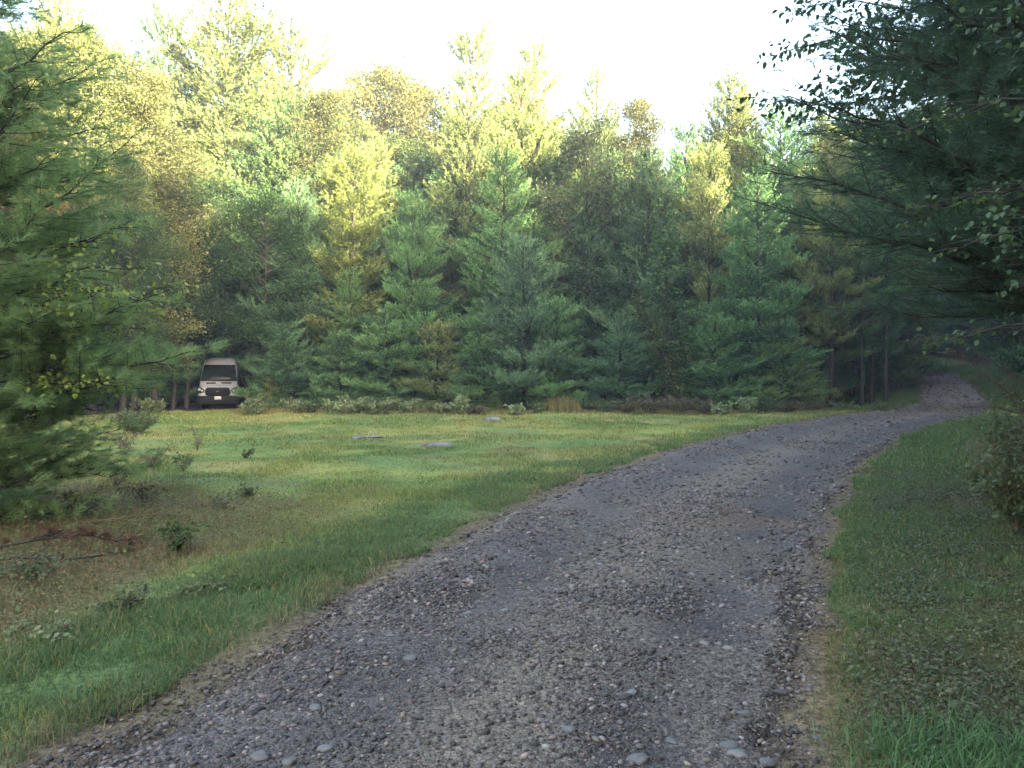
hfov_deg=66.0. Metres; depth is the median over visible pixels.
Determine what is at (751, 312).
pine tree
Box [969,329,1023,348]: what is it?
pine tree
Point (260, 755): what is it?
cobble
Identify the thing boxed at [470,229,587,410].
young pine
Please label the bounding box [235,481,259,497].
shrub
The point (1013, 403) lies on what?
bush
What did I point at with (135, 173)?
birch tree
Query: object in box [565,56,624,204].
pine tree
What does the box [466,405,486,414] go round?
weed clump
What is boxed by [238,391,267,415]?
weed clump
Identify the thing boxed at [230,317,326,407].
young pine
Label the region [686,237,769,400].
pine tree
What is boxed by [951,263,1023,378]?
pine tree
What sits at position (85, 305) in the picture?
pine tree
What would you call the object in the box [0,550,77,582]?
weed
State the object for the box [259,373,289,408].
young pine
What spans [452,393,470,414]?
weed clump
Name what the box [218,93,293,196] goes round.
pine tree
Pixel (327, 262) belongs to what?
pine tree
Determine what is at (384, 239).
pine tree
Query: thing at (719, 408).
weed clump
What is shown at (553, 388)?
young pine
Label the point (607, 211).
pine tree
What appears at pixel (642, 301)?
birch sapling
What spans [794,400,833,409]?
bramble thicket
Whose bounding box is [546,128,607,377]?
pine tree
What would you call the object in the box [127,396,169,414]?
weed clump
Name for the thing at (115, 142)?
pine tree
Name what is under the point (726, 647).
cobble
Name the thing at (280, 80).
pine tree
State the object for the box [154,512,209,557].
shrub
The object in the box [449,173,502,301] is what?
pine tree
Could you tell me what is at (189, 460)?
weed
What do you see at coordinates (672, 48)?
sky
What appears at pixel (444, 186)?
pine tree
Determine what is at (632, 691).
cobble
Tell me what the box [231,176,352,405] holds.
pine tree
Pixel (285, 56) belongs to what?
pine tree
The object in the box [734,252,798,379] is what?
pine tree
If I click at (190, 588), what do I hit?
weed
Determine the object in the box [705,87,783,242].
birch tree
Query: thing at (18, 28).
pine tree
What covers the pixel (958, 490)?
ground cover
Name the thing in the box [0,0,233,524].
pine tree
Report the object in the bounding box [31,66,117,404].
pine tree
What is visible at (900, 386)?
pine tree
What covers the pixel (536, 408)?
bush
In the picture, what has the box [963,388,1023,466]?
bush
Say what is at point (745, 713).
cobble
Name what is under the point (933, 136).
pine tree
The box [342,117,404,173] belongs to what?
pine tree
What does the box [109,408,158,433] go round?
bush
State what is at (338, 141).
pine tree
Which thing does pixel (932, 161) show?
pine tree
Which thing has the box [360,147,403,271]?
pine tree
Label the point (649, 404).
bramble thicket
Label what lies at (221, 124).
pine tree
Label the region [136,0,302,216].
pine tree
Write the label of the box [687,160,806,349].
pine tree
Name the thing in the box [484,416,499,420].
rock
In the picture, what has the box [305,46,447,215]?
oak tree
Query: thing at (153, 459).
bramble
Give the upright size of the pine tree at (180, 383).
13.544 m
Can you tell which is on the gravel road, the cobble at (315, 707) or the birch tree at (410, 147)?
the cobble at (315, 707)
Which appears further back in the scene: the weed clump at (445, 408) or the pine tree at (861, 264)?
the pine tree at (861, 264)
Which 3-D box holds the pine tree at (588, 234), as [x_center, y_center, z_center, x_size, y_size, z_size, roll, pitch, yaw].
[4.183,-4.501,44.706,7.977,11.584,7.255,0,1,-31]
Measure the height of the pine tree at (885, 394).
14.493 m
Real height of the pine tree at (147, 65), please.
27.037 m
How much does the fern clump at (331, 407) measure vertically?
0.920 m
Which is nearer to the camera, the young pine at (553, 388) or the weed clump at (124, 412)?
the weed clump at (124, 412)
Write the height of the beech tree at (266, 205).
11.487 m
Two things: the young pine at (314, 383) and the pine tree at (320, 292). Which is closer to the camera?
the young pine at (314, 383)
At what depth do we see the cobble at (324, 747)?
3.39 m
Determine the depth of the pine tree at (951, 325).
69.47 m
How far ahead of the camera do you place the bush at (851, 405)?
37.39 m
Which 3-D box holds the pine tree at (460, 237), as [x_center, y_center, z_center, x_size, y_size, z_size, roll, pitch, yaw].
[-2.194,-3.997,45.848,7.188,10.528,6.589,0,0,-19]
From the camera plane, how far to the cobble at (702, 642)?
4.75 m
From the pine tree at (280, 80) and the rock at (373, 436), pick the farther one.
the pine tree at (280, 80)
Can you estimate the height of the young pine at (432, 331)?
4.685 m
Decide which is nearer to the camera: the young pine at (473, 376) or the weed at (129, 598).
the weed at (129, 598)
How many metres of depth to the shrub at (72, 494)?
8.61 m
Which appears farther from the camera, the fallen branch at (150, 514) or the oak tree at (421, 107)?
the oak tree at (421, 107)
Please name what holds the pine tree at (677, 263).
on the ground at (810, 712)
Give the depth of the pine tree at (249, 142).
46.39 m
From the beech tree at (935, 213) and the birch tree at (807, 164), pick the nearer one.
the beech tree at (935, 213)
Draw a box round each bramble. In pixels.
[93,455,149,485]
[106,428,141,454]
[115,478,169,504]
[131,443,178,468]
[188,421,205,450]
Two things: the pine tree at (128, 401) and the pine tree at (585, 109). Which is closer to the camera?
the pine tree at (128, 401)
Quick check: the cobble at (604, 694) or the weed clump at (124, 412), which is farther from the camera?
the weed clump at (124, 412)
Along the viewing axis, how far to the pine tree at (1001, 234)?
5.05 m
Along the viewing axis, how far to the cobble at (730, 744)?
3.43 m
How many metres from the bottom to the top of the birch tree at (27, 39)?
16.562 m
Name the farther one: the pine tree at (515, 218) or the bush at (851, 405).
the pine tree at (515, 218)
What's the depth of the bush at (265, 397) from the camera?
35.06 m
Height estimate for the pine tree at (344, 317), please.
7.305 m
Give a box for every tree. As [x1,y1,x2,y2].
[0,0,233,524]
[0,20,100,414]
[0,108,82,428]
[5,153,144,406]
[6,19,36,40]
[17,0,124,158]
[19,13,185,414]
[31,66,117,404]
[50,185,178,410]
[52,172,170,406]
[63,203,200,410]
[65,53,236,411]
[74,138,192,411]
[79,92,168,401]
[87,170,232,405]
[92,83,228,401]
[98,38,173,95]
[111,50,182,94]
[116,0,217,126]
[127,162,257,406]
[130,153,233,410]
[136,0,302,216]
[141,152,263,408]
[148,83,217,400]
[155,124,260,403]
[165,189,268,405]
[171,41,287,125]
[177,110,214,202]
[181,101,276,335]
[183,119,311,397]
[185,179,331,406]
[196,129,266,402]
[203,61,305,119]
[211,91,388,395]
[216,3,366,244]
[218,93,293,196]
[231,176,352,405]
[237,201,379,402]
[249,104,359,374]
[249,138,400,390]
[261,77,393,288]
[281,209,356,385]
[299,142,414,393]
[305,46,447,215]
[313,267,391,401]
[328,132,414,280]
[337,222,391,374]
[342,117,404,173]
[352,185,468,402]
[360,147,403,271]
[361,66,459,180]
[367,228,449,399]
[371,131,456,219]
[371,151,460,293]
[372,158,482,402]
[373,201,475,399]
[385,86,536,396]
[389,92,470,158]
[402,14,501,195]
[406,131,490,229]
[433,144,585,397]
[438,223,496,403]
[441,99,532,204]
[445,206,572,398]
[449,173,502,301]
[451,56,597,389]
[454,151,594,391]
[472,31,589,204]
[488,208,600,399]
[497,152,614,403]
[504,104,656,404]
[529,127,591,228]
[532,207,634,405]
[542,142,696,403]
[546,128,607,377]
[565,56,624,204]
[569,111,626,163]
[573,222,696,405]
[583,89,681,399]
[584,139,719,400]
[587,128,652,229]
[593,160,699,399]
[596,229,704,405]
[642,114,726,337]
[643,273,713,402]
[649,136,772,405]
[656,213,719,401]
[677,160,771,398]
[679,55,777,254]
[685,170,836,405]
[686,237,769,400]
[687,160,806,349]
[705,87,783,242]
[716,98,847,333]
[723,147,783,372]
[724,0,1023,327]
[726,0,1022,185]
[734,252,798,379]
[737,180,876,399]
[753,252,847,402]
[758,147,795,187]
[774,131,883,406]
[777,108,857,220]
[784,111,958,396]
[788,290,876,406]
[797,193,869,402]
[806,138,919,403]
[817,0,1018,207]
[823,160,898,406]
[836,308,933,394]
[837,273,912,399]
[842,131,929,404]
[848,174,904,402]
[853,117,971,382]
[864,173,947,386]
[868,133,1023,292]
[874,101,1022,287]
[883,0,1023,358]
[910,121,970,354]
[918,140,1020,356]
[932,301,1023,356]
[942,238,1023,358]
[946,275,1022,344]
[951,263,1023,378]
[956,285,1023,370]
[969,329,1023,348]
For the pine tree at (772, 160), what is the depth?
59.44 m
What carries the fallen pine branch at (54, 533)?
on the ground cover at (112, 515)
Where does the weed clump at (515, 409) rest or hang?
on the ground at (810, 712)
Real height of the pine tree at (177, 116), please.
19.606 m
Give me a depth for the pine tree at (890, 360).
44.09 m
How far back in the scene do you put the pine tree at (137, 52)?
60.74 m
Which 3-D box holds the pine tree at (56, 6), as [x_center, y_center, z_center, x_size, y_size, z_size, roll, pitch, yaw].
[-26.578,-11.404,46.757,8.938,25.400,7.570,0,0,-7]
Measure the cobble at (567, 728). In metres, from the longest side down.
0.071 x 0.054 x 0.036 m
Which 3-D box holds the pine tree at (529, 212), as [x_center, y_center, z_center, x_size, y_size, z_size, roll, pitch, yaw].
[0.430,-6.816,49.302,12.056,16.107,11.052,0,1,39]
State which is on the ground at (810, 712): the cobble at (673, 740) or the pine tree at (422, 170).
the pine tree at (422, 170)
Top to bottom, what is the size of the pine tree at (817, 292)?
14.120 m
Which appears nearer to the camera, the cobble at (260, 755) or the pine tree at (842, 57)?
the cobble at (260, 755)
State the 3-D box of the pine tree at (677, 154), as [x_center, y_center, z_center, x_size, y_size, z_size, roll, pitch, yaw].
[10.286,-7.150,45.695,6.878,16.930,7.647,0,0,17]
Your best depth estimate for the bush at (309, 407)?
34.54 m
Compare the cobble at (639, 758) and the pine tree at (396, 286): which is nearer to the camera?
the cobble at (639, 758)
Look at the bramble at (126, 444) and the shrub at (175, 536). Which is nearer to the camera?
the shrub at (175, 536)
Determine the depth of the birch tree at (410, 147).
52.73 m
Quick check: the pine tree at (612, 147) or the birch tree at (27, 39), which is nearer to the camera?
the birch tree at (27, 39)
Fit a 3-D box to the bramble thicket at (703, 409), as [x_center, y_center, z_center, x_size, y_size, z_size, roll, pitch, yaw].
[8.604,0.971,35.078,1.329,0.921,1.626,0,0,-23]
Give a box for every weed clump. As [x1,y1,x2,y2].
[110,408,148,421]
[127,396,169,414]
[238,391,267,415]
[430,402,456,414]
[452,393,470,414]
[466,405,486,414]
[504,403,525,414]
[708,401,733,414]
[735,397,760,413]
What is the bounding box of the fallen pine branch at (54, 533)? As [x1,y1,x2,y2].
[0,520,143,548]
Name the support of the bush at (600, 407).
on the ground at (810, 712)
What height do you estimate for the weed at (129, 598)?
0.265 m
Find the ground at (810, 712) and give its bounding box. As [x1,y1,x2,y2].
[0,348,1023,767]
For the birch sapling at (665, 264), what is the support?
on the ground at (810, 712)
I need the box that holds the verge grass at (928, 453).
[0,355,1023,767]
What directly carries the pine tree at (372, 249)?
on the ground at (810, 712)
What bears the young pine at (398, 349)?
on the ground at (810, 712)
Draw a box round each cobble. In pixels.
[250,750,269,760]
[281,756,296,765]
[309,703,322,710]
[316,744,332,751]
[403,654,416,660]
[562,725,576,732]
[598,691,609,696]
[618,692,631,698]
[626,689,636,694]
[626,752,649,764]
[666,737,677,743]
[699,640,709,644]
[719,740,738,748]
[722,645,733,649]
[726,749,748,757]
[737,710,753,715]
[759,757,775,767]
[774,689,788,695]
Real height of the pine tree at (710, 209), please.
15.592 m
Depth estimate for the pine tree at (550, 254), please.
43.06 m
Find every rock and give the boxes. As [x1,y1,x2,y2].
[352,435,383,437]
[421,442,452,447]
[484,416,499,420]
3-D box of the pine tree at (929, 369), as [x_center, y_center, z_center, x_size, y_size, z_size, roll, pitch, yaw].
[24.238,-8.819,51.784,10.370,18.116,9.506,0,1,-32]
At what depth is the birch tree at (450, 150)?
54.91 m
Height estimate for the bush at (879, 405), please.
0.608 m
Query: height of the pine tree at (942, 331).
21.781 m
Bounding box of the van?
[194,357,244,408]
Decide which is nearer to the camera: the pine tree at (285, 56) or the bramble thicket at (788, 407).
the bramble thicket at (788, 407)
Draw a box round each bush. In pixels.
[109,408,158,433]
[244,392,270,412]
[300,400,324,412]
[416,400,435,412]
[527,400,551,412]
[589,399,619,411]
[748,395,783,413]
[830,401,858,409]
[870,399,893,410]
[938,403,1023,485]
[959,455,1023,531]
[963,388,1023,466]
[986,351,1021,378]
[995,375,1023,420]
[1013,500,1023,514]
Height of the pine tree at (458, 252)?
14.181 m
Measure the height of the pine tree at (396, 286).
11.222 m
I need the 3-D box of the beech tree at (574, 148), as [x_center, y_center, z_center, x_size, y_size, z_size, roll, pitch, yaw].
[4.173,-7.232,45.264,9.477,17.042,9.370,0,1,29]
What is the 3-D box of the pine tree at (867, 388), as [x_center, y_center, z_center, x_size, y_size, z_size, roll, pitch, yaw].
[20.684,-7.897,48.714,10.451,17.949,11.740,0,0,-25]
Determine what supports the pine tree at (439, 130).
on the ground at (810, 712)
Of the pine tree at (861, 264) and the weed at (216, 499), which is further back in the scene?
the pine tree at (861, 264)
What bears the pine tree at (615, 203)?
on the ground at (810, 712)
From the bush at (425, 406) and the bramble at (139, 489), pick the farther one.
the bush at (425, 406)
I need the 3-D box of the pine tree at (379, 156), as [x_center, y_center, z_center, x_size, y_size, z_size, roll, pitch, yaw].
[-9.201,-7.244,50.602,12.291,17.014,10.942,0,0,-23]
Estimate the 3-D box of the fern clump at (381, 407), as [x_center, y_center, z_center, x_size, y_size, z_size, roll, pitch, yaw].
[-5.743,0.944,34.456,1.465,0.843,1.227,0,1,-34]
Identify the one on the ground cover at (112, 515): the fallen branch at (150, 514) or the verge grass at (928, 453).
the fallen branch at (150, 514)
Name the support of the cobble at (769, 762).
on the gravel road
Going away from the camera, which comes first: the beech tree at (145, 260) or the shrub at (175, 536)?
the shrub at (175, 536)
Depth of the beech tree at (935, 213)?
9.37 m
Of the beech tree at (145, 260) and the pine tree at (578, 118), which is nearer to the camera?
the beech tree at (145, 260)
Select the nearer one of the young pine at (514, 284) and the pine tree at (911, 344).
the young pine at (514, 284)
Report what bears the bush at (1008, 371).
on the ground at (810, 712)
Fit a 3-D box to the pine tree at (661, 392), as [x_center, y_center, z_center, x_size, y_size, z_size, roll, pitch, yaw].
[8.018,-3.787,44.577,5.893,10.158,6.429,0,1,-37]
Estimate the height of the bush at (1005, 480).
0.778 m
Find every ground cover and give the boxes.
[0,460,460,676]
[819,458,1023,767]
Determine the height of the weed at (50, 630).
0.252 m
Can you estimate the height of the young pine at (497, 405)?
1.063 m
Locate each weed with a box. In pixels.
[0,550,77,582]
[3,605,82,644]
[85,579,156,620]
[158,570,237,602]
[171,452,193,471]
[194,492,238,509]
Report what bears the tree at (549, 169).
on the ground at (810, 712)
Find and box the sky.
[0,0,945,174]
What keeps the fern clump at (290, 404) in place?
on the ground at (810, 712)
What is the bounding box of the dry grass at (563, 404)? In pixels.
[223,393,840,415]
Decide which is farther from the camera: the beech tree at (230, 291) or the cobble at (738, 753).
the beech tree at (230, 291)
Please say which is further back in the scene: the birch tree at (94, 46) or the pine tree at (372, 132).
the pine tree at (372, 132)
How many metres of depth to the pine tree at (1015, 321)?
50.94 m
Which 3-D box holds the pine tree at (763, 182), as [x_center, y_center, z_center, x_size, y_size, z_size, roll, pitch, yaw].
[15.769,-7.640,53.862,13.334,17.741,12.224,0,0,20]
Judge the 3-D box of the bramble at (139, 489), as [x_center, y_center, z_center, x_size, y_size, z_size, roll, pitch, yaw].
[-4.659,1.383,10.024,0.616,0.340,0.598,0,0,-14]
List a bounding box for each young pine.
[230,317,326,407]
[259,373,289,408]
[302,373,330,409]
[303,327,385,409]
[334,309,429,408]
[384,318,485,405]
[426,309,527,409]
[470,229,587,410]
[487,391,503,412]
[505,294,606,409]
[566,318,670,410]
[651,311,771,409]
[721,315,833,409]
[724,387,743,410]
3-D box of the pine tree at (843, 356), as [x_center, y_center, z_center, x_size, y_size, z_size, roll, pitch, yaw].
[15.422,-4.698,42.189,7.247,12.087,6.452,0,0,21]
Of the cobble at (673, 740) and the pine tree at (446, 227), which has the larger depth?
the pine tree at (446, 227)
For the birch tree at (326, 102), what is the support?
on the ground at (810, 712)
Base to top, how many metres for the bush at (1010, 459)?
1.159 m
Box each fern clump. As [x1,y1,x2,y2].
[280,396,305,412]
[320,396,344,413]
[335,393,374,413]
[365,396,395,414]
[386,397,421,413]
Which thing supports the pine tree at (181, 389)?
on the ground at (810, 712)
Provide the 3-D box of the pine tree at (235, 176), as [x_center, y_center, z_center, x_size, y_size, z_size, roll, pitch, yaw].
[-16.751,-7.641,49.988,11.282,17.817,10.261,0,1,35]
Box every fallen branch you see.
[0,546,119,560]
[80,510,182,523]
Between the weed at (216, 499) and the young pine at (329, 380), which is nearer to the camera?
the weed at (216, 499)
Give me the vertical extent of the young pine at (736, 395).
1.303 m
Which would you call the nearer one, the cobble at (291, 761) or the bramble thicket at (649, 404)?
the cobble at (291, 761)
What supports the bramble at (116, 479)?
on the ground at (810, 712)
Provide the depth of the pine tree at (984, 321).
60.25 m
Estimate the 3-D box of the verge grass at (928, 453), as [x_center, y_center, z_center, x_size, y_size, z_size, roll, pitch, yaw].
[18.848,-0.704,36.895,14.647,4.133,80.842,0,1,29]
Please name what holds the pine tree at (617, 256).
on the ground at (810, 712)
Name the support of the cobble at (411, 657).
on the gravel road
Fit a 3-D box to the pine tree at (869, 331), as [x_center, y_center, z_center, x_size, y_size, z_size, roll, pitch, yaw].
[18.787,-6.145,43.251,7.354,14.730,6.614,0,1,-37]
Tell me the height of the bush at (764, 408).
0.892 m
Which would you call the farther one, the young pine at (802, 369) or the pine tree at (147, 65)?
the pine tree at (147, 65)
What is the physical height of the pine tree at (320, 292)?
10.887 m
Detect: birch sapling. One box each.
[0,217,201,406]
[626,288,692,407]
[634,222,702,410]
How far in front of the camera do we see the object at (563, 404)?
35.19 m
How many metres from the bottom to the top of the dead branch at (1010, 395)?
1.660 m
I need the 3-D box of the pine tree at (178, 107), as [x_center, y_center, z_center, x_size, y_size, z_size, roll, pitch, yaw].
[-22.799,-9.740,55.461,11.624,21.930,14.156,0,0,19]
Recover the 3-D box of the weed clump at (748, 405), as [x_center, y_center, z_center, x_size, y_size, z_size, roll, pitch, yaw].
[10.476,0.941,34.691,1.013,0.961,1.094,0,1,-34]
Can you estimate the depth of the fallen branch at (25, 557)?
6.62 m
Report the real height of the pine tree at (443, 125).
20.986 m
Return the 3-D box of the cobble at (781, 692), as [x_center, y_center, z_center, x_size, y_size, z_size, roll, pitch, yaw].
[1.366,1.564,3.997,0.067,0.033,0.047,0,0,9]
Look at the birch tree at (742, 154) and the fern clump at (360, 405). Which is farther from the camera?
the birch tree at (742, 154)
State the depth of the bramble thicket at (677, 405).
34.63 m
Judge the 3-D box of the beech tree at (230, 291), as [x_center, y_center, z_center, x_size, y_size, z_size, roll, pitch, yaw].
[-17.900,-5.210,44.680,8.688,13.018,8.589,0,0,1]
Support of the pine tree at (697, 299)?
on the ground at (810, 712)
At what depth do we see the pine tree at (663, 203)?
41.98 m
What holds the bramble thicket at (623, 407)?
on the ground at (810, 712)
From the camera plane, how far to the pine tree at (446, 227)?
43.81 m
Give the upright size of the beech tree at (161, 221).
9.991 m
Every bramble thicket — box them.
[611,398,642,413]
[625,392,666,413]
[657,394,696,414]
[693,396,718,414]
[767,399,805,412]
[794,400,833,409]
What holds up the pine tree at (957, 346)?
on the ground at (810, 712)
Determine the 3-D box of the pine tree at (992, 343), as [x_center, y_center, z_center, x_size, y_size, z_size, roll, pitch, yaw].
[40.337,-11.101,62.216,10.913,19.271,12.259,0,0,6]
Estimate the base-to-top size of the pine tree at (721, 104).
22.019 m
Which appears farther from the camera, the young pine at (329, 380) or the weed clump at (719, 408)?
the young pine at (329, 380)
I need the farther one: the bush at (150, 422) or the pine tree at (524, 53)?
the pine tree at (524, 53)
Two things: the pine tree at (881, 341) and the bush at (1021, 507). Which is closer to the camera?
the bush at (1021, 507)
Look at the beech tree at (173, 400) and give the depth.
38.36 m
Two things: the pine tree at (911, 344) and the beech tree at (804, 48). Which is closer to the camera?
the beech tree at (804, 48)
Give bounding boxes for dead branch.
[933,347,1023,448]
[942,402,1023,425]
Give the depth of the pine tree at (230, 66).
60.14 m
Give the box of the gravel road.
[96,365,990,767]
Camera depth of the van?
41.40 m
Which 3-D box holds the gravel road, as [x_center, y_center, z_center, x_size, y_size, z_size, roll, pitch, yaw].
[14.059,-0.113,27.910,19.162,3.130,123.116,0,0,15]
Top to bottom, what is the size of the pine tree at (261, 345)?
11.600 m
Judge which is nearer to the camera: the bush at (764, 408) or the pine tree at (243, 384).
the bush at (764, 408)
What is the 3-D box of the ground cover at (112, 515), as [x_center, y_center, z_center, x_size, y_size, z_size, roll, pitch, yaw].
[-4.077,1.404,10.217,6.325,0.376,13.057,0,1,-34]
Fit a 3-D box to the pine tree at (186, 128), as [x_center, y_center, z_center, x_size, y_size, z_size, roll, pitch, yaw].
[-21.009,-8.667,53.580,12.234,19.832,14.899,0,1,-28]
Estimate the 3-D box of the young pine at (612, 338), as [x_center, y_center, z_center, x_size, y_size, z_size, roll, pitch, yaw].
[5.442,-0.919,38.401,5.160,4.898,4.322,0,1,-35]
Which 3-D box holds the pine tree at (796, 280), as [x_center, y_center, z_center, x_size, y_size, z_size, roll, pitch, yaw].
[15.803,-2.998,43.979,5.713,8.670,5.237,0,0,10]
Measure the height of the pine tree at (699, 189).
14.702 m
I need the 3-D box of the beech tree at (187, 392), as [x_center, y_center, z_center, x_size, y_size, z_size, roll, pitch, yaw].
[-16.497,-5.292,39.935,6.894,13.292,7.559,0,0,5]
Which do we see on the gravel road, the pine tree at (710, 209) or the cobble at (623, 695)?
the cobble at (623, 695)
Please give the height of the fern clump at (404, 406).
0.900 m
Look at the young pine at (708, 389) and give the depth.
37.44 m
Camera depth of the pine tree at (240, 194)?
45.77 m
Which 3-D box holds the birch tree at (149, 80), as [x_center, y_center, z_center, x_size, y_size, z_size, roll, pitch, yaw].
[-17.164,-6.832,36.802,8.086,16.441,9.412,0,0,1]
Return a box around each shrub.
[56,480,113,518]
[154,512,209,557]
[230,444,254,457]
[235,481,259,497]
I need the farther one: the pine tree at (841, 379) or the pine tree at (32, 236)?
the pine tree at (841, 379)
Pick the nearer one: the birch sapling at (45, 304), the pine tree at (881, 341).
the birch sapling at (45, 304)
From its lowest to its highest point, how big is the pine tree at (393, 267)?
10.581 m
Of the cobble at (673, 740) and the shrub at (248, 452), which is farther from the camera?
the shrub at (248, 452)
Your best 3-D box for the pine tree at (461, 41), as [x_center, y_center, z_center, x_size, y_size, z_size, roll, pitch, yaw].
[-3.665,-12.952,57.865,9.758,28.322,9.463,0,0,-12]
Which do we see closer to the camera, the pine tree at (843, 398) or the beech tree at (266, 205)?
the beech tree at (266, 205)
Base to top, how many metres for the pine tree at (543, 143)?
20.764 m
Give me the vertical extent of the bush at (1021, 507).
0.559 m
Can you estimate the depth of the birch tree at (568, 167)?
54.72 m
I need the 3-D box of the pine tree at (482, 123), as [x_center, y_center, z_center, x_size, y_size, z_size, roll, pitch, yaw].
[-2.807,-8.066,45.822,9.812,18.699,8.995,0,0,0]
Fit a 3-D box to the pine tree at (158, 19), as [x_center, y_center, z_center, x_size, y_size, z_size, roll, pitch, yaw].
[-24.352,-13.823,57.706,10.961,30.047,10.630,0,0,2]
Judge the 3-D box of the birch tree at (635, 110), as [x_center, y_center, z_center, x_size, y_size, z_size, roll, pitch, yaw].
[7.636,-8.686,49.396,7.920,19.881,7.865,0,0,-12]
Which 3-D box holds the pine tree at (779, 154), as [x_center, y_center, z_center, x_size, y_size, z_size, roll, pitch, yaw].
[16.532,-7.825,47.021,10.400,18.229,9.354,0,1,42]
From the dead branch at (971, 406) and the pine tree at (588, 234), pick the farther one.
the pine tree at (588, 234)

